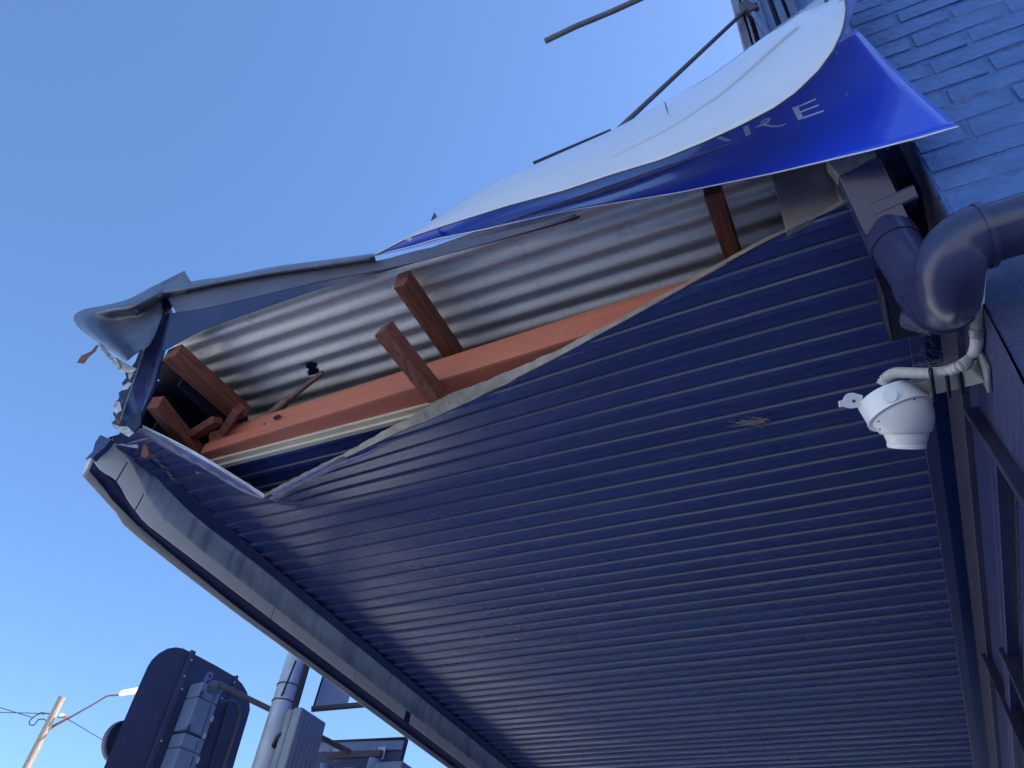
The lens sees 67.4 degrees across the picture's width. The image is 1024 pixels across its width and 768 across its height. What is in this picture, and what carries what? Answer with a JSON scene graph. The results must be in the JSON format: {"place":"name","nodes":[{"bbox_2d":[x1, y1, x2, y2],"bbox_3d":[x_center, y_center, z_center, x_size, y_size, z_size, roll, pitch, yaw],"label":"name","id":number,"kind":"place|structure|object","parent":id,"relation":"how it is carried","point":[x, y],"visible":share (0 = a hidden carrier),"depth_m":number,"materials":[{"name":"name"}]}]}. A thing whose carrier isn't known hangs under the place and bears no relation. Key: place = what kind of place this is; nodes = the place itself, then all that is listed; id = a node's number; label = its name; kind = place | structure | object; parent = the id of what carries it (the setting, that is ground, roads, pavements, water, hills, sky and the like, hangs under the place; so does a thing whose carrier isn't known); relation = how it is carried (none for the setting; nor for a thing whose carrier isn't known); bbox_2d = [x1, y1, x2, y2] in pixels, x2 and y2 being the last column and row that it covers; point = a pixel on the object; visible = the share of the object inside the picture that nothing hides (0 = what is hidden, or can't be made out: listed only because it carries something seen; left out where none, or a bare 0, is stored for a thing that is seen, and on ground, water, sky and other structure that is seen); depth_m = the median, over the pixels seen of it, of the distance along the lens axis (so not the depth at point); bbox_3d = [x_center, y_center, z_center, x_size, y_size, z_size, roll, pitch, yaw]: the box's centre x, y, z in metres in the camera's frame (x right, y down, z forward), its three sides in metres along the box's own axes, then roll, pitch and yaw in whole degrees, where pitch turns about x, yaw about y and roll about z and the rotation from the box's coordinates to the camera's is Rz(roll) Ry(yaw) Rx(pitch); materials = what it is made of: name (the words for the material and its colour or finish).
{"place":"outdoors","nodes":[
{"label":"outdoors","id":0,"kind":"place"},
{"bbox_2d":[0,0,743,767],"label":"sky","id":1,"kind":"structure","parent":0,"point":[144,143],"materials":[{"name":"blue"}]},
{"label":"pavement","id":2,"kind":"structure","parent":0,"visible":0},
{"bbox_2d":[251,652,309,767],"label":"signal pole","id":3,"kind":"object","parent":2,"relation":"on","point":[290,684],"visible":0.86,"depth_m":4.58,"materials":[{"name":"grey metal"}]},
{"bbox_2d":[101,647,270,767],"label":"traffic light","id":4,"kind":"object","parent":3,"relation":"attached to","point":[188,709],"visible":1,"depth_m":4.60,"materials":[{"name":"grey paint"}]},
{"bbox_2d":[270,707,324,767],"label":"control box","id":5,"kind":"object","parent":3,"relation":"attached to","point":[296,743],"visible":0.94,"depth_m":4.40,"materials":[{"name":"grey metal"}]},
{"bbox_2d":[311,677,364,711],"bbox_3d":[-1.040,2.024,4.914,0.463,0.264,0.184,8,-44,0],"label":"street sign","id":6,"kind":"object","parent":3,"relation":"attached to","point":[330,696],"visible":0.56,"depth_m":4.95,"materials":[{"name":"blue metal"}]},
{"bbox_2d":[314,735,411,767],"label":"traffic light","id":7,"kind":"object","parent":3,"relation":"attached to","point":[388,752],"visible":0.9,"depth_m":4.89,"materials":[{"name":"black metal"}]},
{"bbox_2d":[730,0,1023,767],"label":"shop building","id":8,"kind":"structure","parent":2,"relation":"on","point":[960,63],"depth_m":2.08,"materials":[{"name":"paint"}]},
{"bbox_2d":[74,129,981,767],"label":"awning","id":9,"kind":"object","parent":8,"relation":"attached to","point":[526,495],"visible":0.98,"depth_m":2.99,"materials":[{"name":"paint"}]},
{"bbox_2d":[77,345,98,363],"bbox_3d":[-1.729,-0.116,3.121,0.088,0.111,0.001,-15,-48,22],"label":"dry leaf","id":10,"kind":"object","parent":9,"relation":"hanging from","point":[83,358],"visible":1,"depth_m":3.12,"materials":[{"name":"brown plant"}]},
{"bbox_2d":[374,0,958,255],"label":"shop sign","id":11,"kind":"object","parent":9,"relation":"attached to","point":[807,85],"visible":0.98,"depth_m":2.07,"materials":[{"name":"blue metal"}]},
{"bbox_2d":[728,416,776,430],"bbox_3d":[0.801,0.130,2.534,0.161,0.012,0.076,7,-44,1],"label":"cobweb","id":12,"kind":"object","parent":9,"relation":"attached to","point":[750,421],"visible":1,"depth_m":2.53},
{"bbox_2d":[544,0,643,43],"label":"broken stay rod","id":13,"kind":"object","parent":8,"relation":"attached to","point":[587,21],"visible":1,"depth_m":2.59,"materials":[{"name":"grey paint"}]},
{"bbox_2d":[616,0,758,127],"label":"awning stay rod","id":14,"kind":"object","parent":8,"relation":"attached to","point":[747,7],"visible":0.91,"depth_m":3.65,"materials":[{"name":"grey paint"}]},
{"bbox_2d":[874,270,921,341],"bbox_3d":[1.108,-0.244,2.054,0.223,0.136,0.172,-15,-48,22],"label":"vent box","id":15,"kind":"object","parent":8,"relation":"attached to","point":[891,309],"visible":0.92,"depth_m":2.05,"materials":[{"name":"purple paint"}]},
{"bbox_2d":[885,147,921,200],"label":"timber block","id":16,"kind":"structure","parent":8,"relation":"attached to","point":[899,172],"depth_m":2.10,"materials":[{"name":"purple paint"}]},
{"bbox_2d":[899,311,940,336],"bbox_3d":[1.020,-0.157,1.904,0.068,0.108,0.103,35,-50,-25],"label":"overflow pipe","id":17,"kind":"object","parent":8,"relation":"attached to","point":[906,322],"visible":0.34,"depth_m":1.91,"materials":[{"name":"blue metal"}]},
{"bbox_2d":[826,151,1023,333],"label":"downpipe","id":18,"kind":"object","parent":8,"relation":"attached to","point":[935,277],"visible":0.99,"depth_m":1.40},
{"bbox_2d":[910,324,969,367],"bbox_3d":[0.914,-0.180,1.664,0.141,0.323,0.402,-15,-48,22],"label":"cobweb","id":19,"kind":"object","parent":8,"relation":"attached to","point":[939,351],"visible":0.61,"depth_m":1.74},
{"bbox_2d":[910,349,991,395],"bbox_3d":[0.953,-0.011,1.659,0.060,0.140,0.207,18,-45,-10],"label":"camera bracket","id":20,"kind":"object","parent":8,"relation":"attached to","point":[978,371],"visible":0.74,"depth_m":1.60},
{"bbox_2d":[838,380,939,449],"bbox_3d":[0.878,0.062,1.744,0.206,0.144,0.158,26,-47,-18],"label":"security camera","id":21,"kind":"object","parent":20,"relation":"attached to","point":[899,414],"visible":0.98,"depth_m":1.72,"materials":[{"name":"white plastic"}]},
{"bbox_2d":[876,273,986,400],"bbox_3d":[0.908,-0.104,1.566,0.154,0.143,0.438,5,-44,3],"label":"conduit","id":22,"kind":"object","parent":20,"relation":"attached to","point":[976,331],"visible":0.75,"depth_m":1.61,"materials":[{"name":"white plastic"}]},
{"label":"road","id":23,"kind":"structure","parent":0,"visible":0},
{"bbox_2d":[22,687,137,767],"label":"street light pole","id":24,"kind":"object","parent":23,"relation":"on","point":[49,725],"visible":0.95,"depth_m":26.54,"materials":[{"name":"metal"}]},
{"bbox_2d":[0,712,49,713],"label":"power line","id":25,"kind":"object","parent":24,"relation":"attached to","point":[21,712],"visible":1,"depth_m":26.59,"materials":[{"name":"black rubber"}]},
{"bbox_2d":[57,717,101,739],"bbox_3d":[-10.570,15.561,28.026,13.140,2.750,0.937,33,-49,-24],"label":"power line","id":26,"kind":"object","parent":24,"relation":"attached to","point":[80,726],"visible":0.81,"depth_m":26.53,"materials":[{"name":"black rubber"}]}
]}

